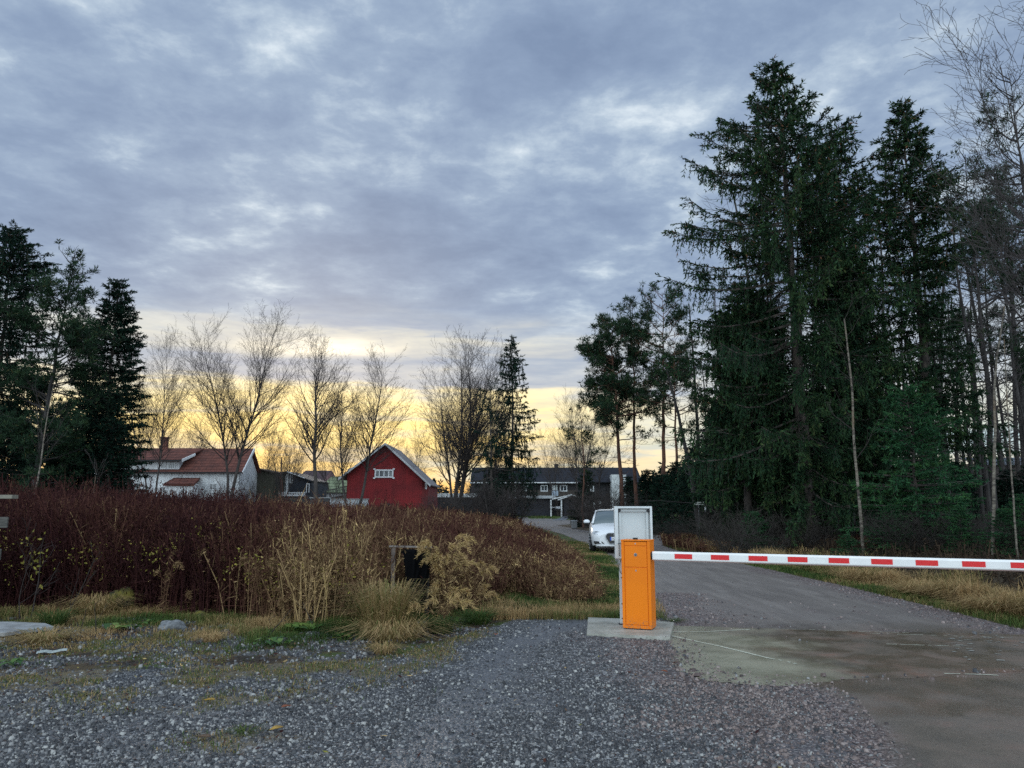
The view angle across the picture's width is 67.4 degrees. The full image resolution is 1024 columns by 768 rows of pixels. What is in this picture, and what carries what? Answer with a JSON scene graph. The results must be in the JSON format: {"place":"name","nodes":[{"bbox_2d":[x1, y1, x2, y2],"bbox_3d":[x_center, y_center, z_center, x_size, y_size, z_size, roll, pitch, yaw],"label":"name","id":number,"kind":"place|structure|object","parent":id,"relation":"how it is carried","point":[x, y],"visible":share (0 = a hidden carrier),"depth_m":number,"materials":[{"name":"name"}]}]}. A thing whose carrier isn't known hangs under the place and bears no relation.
{"place":"outdoors","nodes":[
{"label":"outdoors","id":0,"kind":"place"},
{"bbox_2d":[0,615,889,767],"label":"gravel forecourt","id":1,"kind":"structure","parent":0,"point":[485,677],"depth_m":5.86,"materials":[{"name":"gravel"}]},
{"bbox_2d":[587,617,673,640],"bbox_3d":[1.419,3.070,9.528,1.132,0.125,1.334,-2,-9,13],"label":"concrete pad","id":2,"kind":"object","parent":1,"relation":"on","point":[612,627],"visible":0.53,"depth_m":9.20,"materials":[{"name":"concrete"}]},
{"bbox_2d":[614,506,652,624],"bbox_3d":[1.554,2.301,9.775,0.479,1.471,0.157,-1,-9,4],"label":"metal sign back","id":3,"kind":"object","parent":2,"relation":"on","point":[631,522],"visible":0.81,"depth_m":9.85,"materials":[{"name":"metal"}]},
{"bbox_2d":[621,538,1023,629],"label":"barrier gate","id":4,"kind":"structure","parent":2,"relation":"on","point":[639,557],"depth_m":9.13,"materials":[{"name":"orange metal"}]},
{"bbox_2d":[625,567,648,624],"bbox_3d":[1.517,2.576,9.325,0.271,0.671,0.014,-4,-10,21],"label":"door","id":5,"kind":"structure","parent":4,"relation":"in","point":[636,586],"depth_m":9.32,"materials":[{"name":"orange metal"}]},
{"bbox_2d":[0,509,1023,754],"bbox_3d":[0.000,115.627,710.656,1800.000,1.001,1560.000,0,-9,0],"label":"ground","id":6,"kind":"structure","parent":0,"point":[70,666],"depth_m":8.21,"materials":[{"name":"plant"}]},
{"bbox_2d":[0,622,53,636],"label":"stone slab","id":7,"kind":"structure","parent":6,"relation":"on","point":[10,628],"depth_m":9.27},
{"bbox_2d":[0,219,65,490],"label":"spruce tree","id":8,"kind":"object","parent":6,"relation":"on","point":[13,345],"visible":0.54,"depth_m":43.09,"materials":[{"name":"green plant"}]},
{"bbox_2d":[17,517,66,618],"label":"leafy sapling","id":9,"kind":"object","parent":6,"relation":"on","point":[35,568],"visible":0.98,"depth_m":10.60,"materials":[{"name":"plant"}]},
{"bbox_2d":[0,624,100,647],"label":"grass tussock","id":10,"kind":"object","parent":6,"relation":"on","point":[39,636],"depth_m":8.67,"materials":[{"name":"plant"}]},
{"bbox_2d":[25,347,75,485],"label":"birch sapling","id":11,"kind":"object","parent":6,"relation":"on","point":[42,444],"visible":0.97,"depth_m":24.24,"materials":[{"name":"brown plant"}]},
{"bbox_2d":[24,606,84,625],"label":"grass tussock","id":12,"kind":"object","parent":6,"relation":"on","point":[61,618],"depth_m":9.82,"materials":[{"name":"plant"}]},
{"bbox_2d":[0,238,126,491],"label":"pine tree","id":13,"kind":"object","parent":6,"relation":"on","point":[75,331],"visible":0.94,"depth_m":40.25,"materials":[{"name":"green plant"}]},
{"bbox_2d":[43,432,92,492],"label":"spruce tree","id":14,"kind":"object","parent":6,"relation":"on","point":[53,461],"visible":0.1,"depth_m":44.19,"materials":[{"name":"green plant"}]},
{"bbox_2d":[46,591,151,615],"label":"grass tussock","id":15,"kind":"object","parent":6,"relation":"on","point":[100,604],"depth_m":10.68,"materials":[{"name":"plant"}]},
{"bbox_2d":[46,277,156,495],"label":"spruce tree","id":16,"kind":"object","parent":6,"relation":"on","point":[123,397],"visible":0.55,"depth_m":46.31,"materials":[{"name":"green plant"}]},
{"bbox_2d":[81,415,139,494],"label":"spruce tree","id":17,"kind":"object","parent":6,"relation":"on","point":[110,448],"visible":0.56,"depth_m":43.44,"materials":[{"name":"green plant"}]},
{"bbox_2d":[105,586,135,610],"bbox_3d":[-5.668,3.223,11.129,0.447,0.554,0.324,0,-9,0],"label":"mossy rock","id":18,"kind":"object","parent":6,"relation":"on","point":[120,592],"visible":0.36,"depth_m":11.06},
{"bbox_2d":[99,326,207,492],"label":"bare tree","id":19,"kind":"object","parent":6,"relation":"on","point":[162,431],"visible":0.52,"depth_m":76.61,"materials":[{"name":"brown plant"}]},
{"bbox_2d":[154,549,183,617],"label":"plumed plant","id":20,"kind":"object","parent":6,"relation":"on","point":[177,563],"visible":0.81,"depth_m":10.67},
{"bbox_2d":[94,437,260,500],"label":"white house","id":21,"kind":"structure","parent":6,"relation":"on","point":[199,467],"depth_m":85.57,"materials":[{"name":"wood"}]},
{"bbox_2d":[157,299,316,494],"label":"bare tree","id":22,"kind":"object","parent":6,"relation":"on","point":[237,425],"visible":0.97,"depth_m":73.84,"materials":[{"name":"brown plant"}]},
{"bbox_2d":[256,468,284,501],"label":"olive house","id":23,"kind":"structure","parent":6,"relation":"on","point":[267,477],"depth_m":91.34,"materials":[{"name":"green"}]},
{"bbox_2d":[256,417,316,501],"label":"bare tree","id":24,"kind":"object","parent":6,"relation":"on","point":[281,462],"visible":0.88,"depth_m":89.63,"materials":[{"name":"brown plant"}]},
{"bbox_2d":[281,471,329,504],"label":"dark house","id":25,"kind":"structure","parent":6,"relation":"on","point":[298,488],"depth_m":95.21,"materials":[{"name":"wood"}]},
{"bbox_2d":[0,464,618,625],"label":"dry weed field","id":26,"kind":"structure","parent":6,"relation":"on","point":[136,537],"depth_m":11.46,"materials":[{"name":"plant"}]},
{"bbox_2d":[269,322,362,503],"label":"bare tree","id":27,"kind":"object","parent":6,"relation":"on","point":[328,418],"visible":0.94,"depth_m":72.92,"materials":[{"name":"brown plant"}]},
{"bbox_2d":[305,419,359,494],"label":"bare tree","id":28,"kind":"object","parent":6,"relation":"on","point":[336,470],"visible":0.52,"depth_m":91.30,"materials":[{"name":"grey plant"}]},
{"bbox_2d":[303,342,420,505],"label":"bare tree","id":29,"kind":"object","parent":6,"relation":"on","point":[359,429],"visible":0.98,"depth_m":74.34,"materials":[{"name":"brown plant"}]},
{"bbox_2d":[323,578,441,632],"bbox_3d":[-1.525,2.711,9.395,1.584,0.625,1.641,0,-9,0],"label":"grass tussock","id":30,"kind":"object","parent":6,"relation":"on","point":[384,604],"depth_m":9.19,"materials":[{"name":"plant"}]},
{"bbox_2d":[338,443,439,510],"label":"red barn","id":31,"kind":"structure","parent":6,"relation":"on","point":[404,480],"depth_m":83.38,"materials":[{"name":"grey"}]},
{"bbox_2d":[0,616,781,767],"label":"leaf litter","id":32,"kind":"object","parent":6,"relation":"on","point":[544,759],"visible":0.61,"depth_m":7.40,"materials":[{"name":"plant"}]},
{"bbox_2d":[324,612,468,643],"bbox_3d":[-1.364,2.813,8.851,1.868,0.247,1.859,0,-9,0],"label":"grass tussock","id":33,"kind":"object","parent":6,"relation":"on","point":[377,631],"depth_m":8.67,"materials":[{"name":"plant"}]},
{"bbox_2d":[389,545,431,615],"bbox_3d":[-1.404,2.771,10.559,0.591,1.078,0.135,1,-9,-8],"label":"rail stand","id":34,"kind":"object","parent":6,"relation":"on","point":[414,570],"visible":0.69,"depth_m":10.59,"materials":[{"name":"black"}]},
{"bbox_2d":[408,613,473,634],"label":"grass tussock","id":35,"kind":"object","parent":6,"relation":"on","point":[449,626],"depth_m":9.19,"materials":[{"name":"plant"}]},
{"bbox_2d":[407,592,479,629],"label":"plumed plant","id":36,"kind":"object","parent":6,"relation":"on","point":[449,601],"visible":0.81,"depth_m":9.48,"materials":[{"name":"plant"}]},
{"bbox_2d":[414,532,481,616],"bbox_3d":[-0.867,2.643,10.555,0.878,1.220,0.995,-2,-9,11],"label":"plumed plant","id":37,"kind":"object","parent":6,"relation":"on","point":[443,593],"visible":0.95,"depth_m":10.43,"materials":[{"name":"plant"}]},
{"bbox_2d":[402,325,514,510],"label":"bare tree","id":38,"kind":"object","parent":6,"relation":"on","point":[461,455],"visible":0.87,"depth_m":67.07,"materials":[{"name":"brown plant"}]},
{"bbox_2d":[425,469,509,514],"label":"bare shrub","id":39,"kind":"object","parent":6,"relation":"on","point":[464,507],"visible":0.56,"depth_m":59.28,"materials":[{"name":"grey plant"}]},
{"bbox_2d":[442,557,500,613],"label":"plumed plant","id":40,"kind":"object","parent":6,"relation":"on","point":[474,597],"visible":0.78,"depth_m":10.82,"materials":[{"name":"plant"}]},
{"bbox_2d":[453,607,510,624],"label":"grass tussock","id":41,"kind":"object","parent":6,"relation":"on","point":[481,615],"depth_m":9.95,"materials":[{"name":"plant"}]},
{"bbox_2d":[444,464,531,518],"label":"bare shrub","id":42,"kind":"object","parent":6,"relation":"on","point":[504,508],"visible":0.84,"depth_m":57.15,"materials":[{"name":"brown plant"}]},
{"bbox_2d":[453,377,524,519],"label":"spruce tree","id":43,"kind":"object","parent":6,"relation":"on","point":[485,454],"visible":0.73,"depth_m":62.16,"materials":[{"name":"green plant"}]},
{"bbox_2d":[463,388,519,510],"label":"bare tree","id":44,"kind":"object","parent":6,"relation":"on","point":[496,463],"visible":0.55,"depth_m":64.97,"materials":[{"name":"grey plant"}]},
{"bbox_2d":[477,335,545,512],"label":"spruce tree","id":45,"kind":"object","parent":6,"relation":"on","point":[509,399],"visible":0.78,"depth_m":66.03,"materials":[{"name":"green plant"}]},
{"bbox_2d":[0,582,1023,767],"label":"scattered stones","id":46,"kind":"object","parent":6,"relation":"on","point":[56,664],"visible":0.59,"depth_m":8.13,"materials":[{"name":"stone"}]},
{"bbox_2d":[482,474,556,521],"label":"bare shrub","id":47,"kind":"object","parent":6,"relation":"on","point":[521,511],"visible":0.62,"depth_m":60.63,"materials":[{"name":"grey plant"}]},
{"bbox_2d":[470,464,640,513],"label":"terraced house","id":48,"kind":"structure","parent":6,"relation":"on","point":[543,487],"depth_m":110.06,"materials":[{"name":"wood"}]},
{"bbox_2d":[517,494,593,516],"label":"carport","id":49,"kind":"object","parent":6,"relation":"on","point":[549,513],"visible":0.38,"depth_m":98.69,"materials":[{"name":"white"}]},
{"bbox_2d":[530,426,582,515],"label":"bare tree","id":50,"kind":"object","parent":6,"relation":"on","point":[556,466],"visible":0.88,"depth_m":99.58,"materials":[{"name":"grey plant"}]},
{"bbox_2d":[556,391,608,527],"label":"pine tree","id":51,"kind":"object","parent":6,"relation":"on","point":[596,451],"visible":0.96,"depth_m":58.61,"materials":[{"name":"green plant"}]},
{"bbox_2d":[549,395,615,520],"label":"bare tree","id":52,"kind":"object","parent":6,"relation":"on","point":[571,454],"visible":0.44,"depth_m":84.19,"materials":[{"name":"brown plant"}]},
{"bbox_2d":[546,387,631,503],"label":"bare tree","id":53,"kind":"object","parent":6,"relation":"on","point":[585,457],"visible":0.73,"depth_m":69.24,"materials":[{"name":"brown plant"}]},
{"bbox_2d":[555,477,640,531],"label":"bare shrub","id":54,"kind":"object","parent":6,"relation":"on","point":[598,506],"visible":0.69,"depth_m":47.23,"materials":[{"name":"grey plant"}]},
{"bbox_2d":[568,473,659,528],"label":"bare shrub","id":55,"kind":"object","parent":6,"relation":"on","point":[609,497],"visible":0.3,"depth_m":50.92,"materials":[{"name":"grey plant"}]},
{"bbox_2d":[583,293,660,505],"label":"pine tree","id":56,"kind":"object","parent":6,"relation":"on","point":[630,300],"visible":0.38,"depth_m":54.75,"materials":[{"name":"green plant"}]},
{"bbox_2d":[575,309,678,505],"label":"pine tree","id":57,"kind":"object","parent":6,"relation":"on","point":[595,355],"visible":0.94,"depth_m":52.29,"materials":[{"name":"green plant"}]},
{"bbox_2d":[629,469,659,521],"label":"spruce tree","id":58,"kind":"object","parent":6,"relation":"on","point":[648,481],"visible":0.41,"depth_m":57.29,"materials":[{"name":"green plant"}]},
{"bbox_2d":[646,473,679,533],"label":"spruce tree","id":59,"kind":"object","parent":6,"relation":"on","point":[657,491],"visible":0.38,"depth_m":45.45,"materials":[{"name":"green plant"}]},
{"bbox_2d":[620,281,710,519],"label":"pine tree","id":60,"kind":"object","parent":6,"relation":"on","point":[639,332],"visible":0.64,"depth_m":51.15,"materials":[{"name":"green plant"}]},
{"bbox_2d":[628,328,712,518],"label":"pine tree","id":61,"kind":"object","parent":6,"relation":"on","point":[683,352],"visible":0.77,"depth_m":48.77,"materials":[{"name":"green plant"}]},
{"bbox_2d":[652,460,692,533],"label":"spruce tree","id":62,"kind":"object","parent":6,"relation":"on","point":[671,476],"visible":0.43,"depth_m":43.45,"materials":[{"name":"green plant"}]},
{"bbox_2d":[628,344,718,534],"bbox_3d":[7.123,2.673,32.759,4.315,8.219,4.968,1,-9,-4],"label":"forest tree","id":63,"kind":"object","parent":6,"relation":"on","point":[685,447],"visible":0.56,"depth_m":32.68,"materials":[{"name":"green plant"}]},
{"bbox_2d":[658,447,718,534],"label":"spruce tree","id":64,"kind":"object","parent":6,"relation":"on","point":[680,495],"visible":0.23,"depth_m":39.43,"materials":[{"name":"green plant"}]},
{"bbox_2d":[687,509,777,552],"bbox_3d":[6.482,4.456,22.741,2.682,1.560,3.109,-3,-10,20],"label":"thicket shrub","id":65,"kind":"object","parent":6,"relation":"on","point":[723,546],"visible":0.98,"depth_m":22.90,"materials":[{"name":"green plant"}]},
{"bbox_2d":[674,496,793,543],"bbox_3d":[7.705,4.982,26.944,3.908,2.099,4.532,3,-10,-18],"label":"thicket shrub","id":66,"kind":"object","parent":6,"relation":"on","point":[712,507],"visible":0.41,"depth_m":26.68,"materials":[{"name":"brown plant"}]},
{"bbox_2d":[699,511,792,551],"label":"thicket shrub","id":67,"kind":"object","parent":6,"relation":"on","point":[771,529],"visible":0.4,"depth_m":24.76,"materials":[{"name":"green plant"}]},
{"bbox_2d":[681,294,815,541],"bbox_3d":[8.421,1.454,27.627,4.744,9.322,4.028,-3,-10,18],"label":"spruce tree","id":68,"kind":"object","parent":6,"relation":"on","point":[720,413],"visible":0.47,"depth_m":27.25,"materials":[{"name":"green plant"}]},
{"bbox_2d":[687,282,828,536],"bbox_3d":[9.532,1.068,29.584,5.142,10.629,4.663,5,-10,-28],"label":"spruce tree","id":69,"kind":"object","parent":6,"relation":"on","point":[738,503],"visible":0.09,"depth_m":29.54,"materials":[{"name":"green plant"}]},
{"bbox_2d":[733,510,782,550],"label":"spruce tree","id":70,"kind":"object","parent":6,"relation":"on","point":[754,522],"visible":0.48,"depth_m":24.60,"materials":[{"name":"green plant"}]},
{"bbox_2d":[645,55,932,546],"bbox_3d":[9.343,-3.257,27.381,9.031,18.289,7.730,4,-10,-21],"label":"spruce tree","id":71,"kind":"object","parent":6,"relation":"on","point":[776,257],"visible":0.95,"depth_m":26.35,"materials":[{"name":"green plant"}]},
{"bbox_2d":[655,531,933,552],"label":"verge weeds","id":72,"kind":"object","parent":6,"relation":"on","point":[672,541],"visible":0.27,"depth_m":26.54,"materials":[{"name":"plant"}]},
{"bbox_2d":[763,509,856,550],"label":"thicket shrub","id":73,"kind":"object","parent":6,"relation":"on","point":[807,531],"visible":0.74,"depth_m":24.07,"materials":[{"name":"brown plant"}]},
{"bbox_2d":[670,626,1023,685],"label":"concrete slab","id":74,"kind":"structure","parent":6,"relation":"on","point":[851,654],"depth_m":7.96,"materials":[{"name":"concrete"}]},
{"bbox_2d":[671,534,1023,594],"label":"forest floor brush","id":75,"kind":"object","parent":6,"relation":"on","point":[961,553],"visible":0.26,"depth_m":18.72,"materials":[{"name":"plant"}]},
{"bbox_2d":[791,141,913,537],"bbox_3d":[12.951,-1.647,29.479,5.342,15.900,4.857,7,-11,-36],"label":"spruce tree","id":76,"kind":"object","parent":6,"relation":"on","point":[850,191],"visible":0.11,"depth_m":28.88,"materials":[{"name":"green plant"}]},
{"bbox_2d":[825,293,887,554],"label":"birch tree","id":77,"kind":"object","parent":6,"relation":"on","point":[856,470],"visible":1,"depth_m":22.50,"materials":[{"name":"grey plant"}]},
{"bbox_2d":[804,247,928,537],"bbox_3d":[12.237,0.380,27.692,4.643,11.236,4.371,5,-10,-28],"label":"spruce tree","id":78,"kind":"object","parent":6,"relation":"on","point":[881,320],"visible":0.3,"depth_m":27.24,"materials":[{"name":"green plant"}]},
{"bbox_2d":[864,503,912,554],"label":"spruce tree","id":79,"kind":"object","parent":6,"relation":"on","point":[888,509],"visible":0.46,"depth_m":21.55,"materials":[{"name":"green plant"}]},
{"bbox_2d":[854,508,951,551],"bbox_3d":[10.842,4.089,21.267,2.342,1.363,2.716,7,-12,-38],"label":"thicket shrub","id":80,"kind":"object","parent":6,"relation":"on","point":[868,523],"visible":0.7,"depth_m":21.17,"materials":[{"name":"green plant"}]},
{"bbox_2d":[860,576,947,595],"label":"grass tussock","id":81,"kind":"object","parent":6,"relation":"on","point":[908,586],"depth_m":13.30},
{"bbox_2d":[861,510,955,552],"bbox_3d":[10.909,4.072,20.959,2.191,1.275,2.540,8,-12,-39],"label":"thicket shrub","id":82,"kind":"object","parent":6,"relation":"on","point":[899,533],"visible":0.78,"depth_m":20.87,"materials":[{"name":"brown plant"}]},
{"bbox_2d":[837,381,988,551],"bbox_3d":[11.596,2.561,22.406,4.003,5.469,4.160,9,-13,-43],"label":"spruce tree","id":83,"kind":"object","parent":6,"relation":"on","point":[927,431],"visible":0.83,"depth_m":22.26,"materials":[{"name":"green plant"}]},
{"bbox_2d":[861,96,1020,510],"bbox_3d":[15.328,-2.680,28.573,5.716,17.610,5.817,0,-9,0],"label":"spruce tree","id":84,"kind":"object","parent":6,"relation":"on","point":[932,371],"visible":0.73,"depth_m":28.42,"materials":[{"name":"green plant"}]},
{"bbox_2d":[897,505,984,552],"bbox_3d":[11.769,4.018,21.090,2.404,1.399,2.787,-7,-12,37],"label":"thicket shrub","id":85,"kind":"object","parent":6,"relation":"on","point":[931,535],"visible":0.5,"depth_m":21.17,"materials":[{"name":"brown plant"}]},
{"bbox_2d":[906,442,991,545],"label":"spruce tree","id":86,"kind":"object","parent":6,"relation":"on","point":[946,462],"visible":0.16,"depth_m":25.66,"materials":[{"name":"green plant"}]},
{"bbox_2d":[896,0,1023,351],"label":"birch tree","id":87,"kind":"object","parent":6,"relation":"on","point":[1018,216],"visible":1,"depth_m":17.96,"materials":[{"name":"grey plant"}]},
{"bbox_2d":[939,505,986,554],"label":"spruce tree","id":88,"kind":"object","parent":6,"relation":"on","point":[959,509],"visible":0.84,"depth_m":20.06,"materials":[{"name":"green plant"}]},
{"bbox_2d":[942,460,984,526],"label":"spruce tree","id":89,"kind":"object","parent":6,"relation":"on","point":[958,464],"visible":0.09,"depth_m":39.22,"materials":[{"name":"green plant"}]},
{"bbox_2d":[905,139,1023,534],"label":"pine tree","id":90,"kind":"object","parent":6,"relation":"on","point":[986,362],"visible":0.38,"depth_m":36.60,"materials":[{"name":"green plant"}]},
{"bbox_2d":[906,192,1023,532],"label":"forest tree","id":91,"kind":"object","parent":6,"relation":"on","point":[988,504],"visible":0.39,"depth_m":31.16,"materials":[{"name":"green plant"}]},
{"bbox_2d":[926,226,1023,503],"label":"forest tree","id":92,"kind":"object","parent":6,"relation":"on","point":[973,310],"visible":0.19,"depth_m":43.63,"materials":[{"name":"brown plant"}]},
{"bbox_2d":[927,591,1023,613],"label":"grass tussock","id":93,"kind":"object","parent":6,"relation":"on","point":[980,604],"depth_m":10.98,"materials":[{"name":"plant"}]},
{"bbox_2d":[936,281,1023,534],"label":"forest tree","id":94,"kind":"object","parent":6,"relation":"on","point":[980,489],"visible":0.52,"depth_m":30.30,"materials":[{"name":"brown plant"}]},
{"bbox_2d":[943,160,1023,468],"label":"pine tree","id":95,"kind":"object","parent":6,"relation":"on","point":[987,285],"visible":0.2,"depth_m":41.60,"materials":[{"name":"green plant"}]},
{"bbox_2d":[946,61,1023,323],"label":"pine tree","id":96,"kind":"object","parent":6,"relation":"on","point":[992,116],"visible":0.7,"depth_m":25.96,"materials":[{"name":"green plant"}]},
{"bbox_2d":[956,263,1023,475],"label":"forest tree","id":97,"kind":"object","parent":6,"relation":"on","point":[1004,435],"visible":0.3,"depth_m":41.72,"materials":[{"name":"brown plant"}]},
{"bbox_2d":[963,307,1023,480],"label":"forest tree","id":98,"kind":"object","parent":6,"relation":"on","point":[1018,400],"visible":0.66,"depth_m":34.80,"materials":[{"name":"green plant"}]},
{"bbox_2d":[971,306,1021,556],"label":"birch tree","id":99,"kind":"object","parent":6,"relation":"on","point":[994,458],"visible":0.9,"depth_m":19.49,"materials":[{"name":"grey plant"}]},
{"bbox_2d":[975,332,1022,558],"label":"birch tree","id":100,"kind":"object","parent":6,"relation":"on","point":[1015,532],"visible":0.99,"depth_m":18.31,"materials":[{"name":"grey plant"}]},
{"bbox_2d":[978,508,1023,557],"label":"spruce tree","id":101,"kind":"object","parent":6,"relation":"on","point":[1000,516],"visible":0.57,"depth_m":19.09,"materials":[{"name":"green plant"}]},
{"bbox_2d":[993,493,1023,557],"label":"spruce tree","id":102,"kind":"object","parent":6,"relation":"on","point":[1019,507],"visible":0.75,"depth_m":18.66,"materials":[{"name":"green plant"}]},
{"bbox_2d":[996,468,1021,520],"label":"spruce tree","id":103,"kind":"object","parent":6,"relation":"on","point":[1005,490],"visible":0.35,"depth_m":39.55,"materials":[{"name":"green plant"}]},
{"bbox_2d":[0,0,1023,492],"label":"sky","id":104,"kind":"structure","parent":0,"point":[394,174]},
{"bbox_2d":[518,517,1023,767],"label":"road","id":105,"kind":"structure","parent":0,"point":[951,721],"depth_m":6.97,"materials":[{"name":"asphalt"}]},
{"bbox_2d":[583,508,613,551],"bbox_3d":[3.656,5.150,27.254,2.231,1.473,4.352,-1,-9,5],"label":"parked car","id":106,"kind":"object","parent":105,"relation":"on","point":[601,532],"visible":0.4,"depth_m":25.75,"materials":[{"name":"white paint"}]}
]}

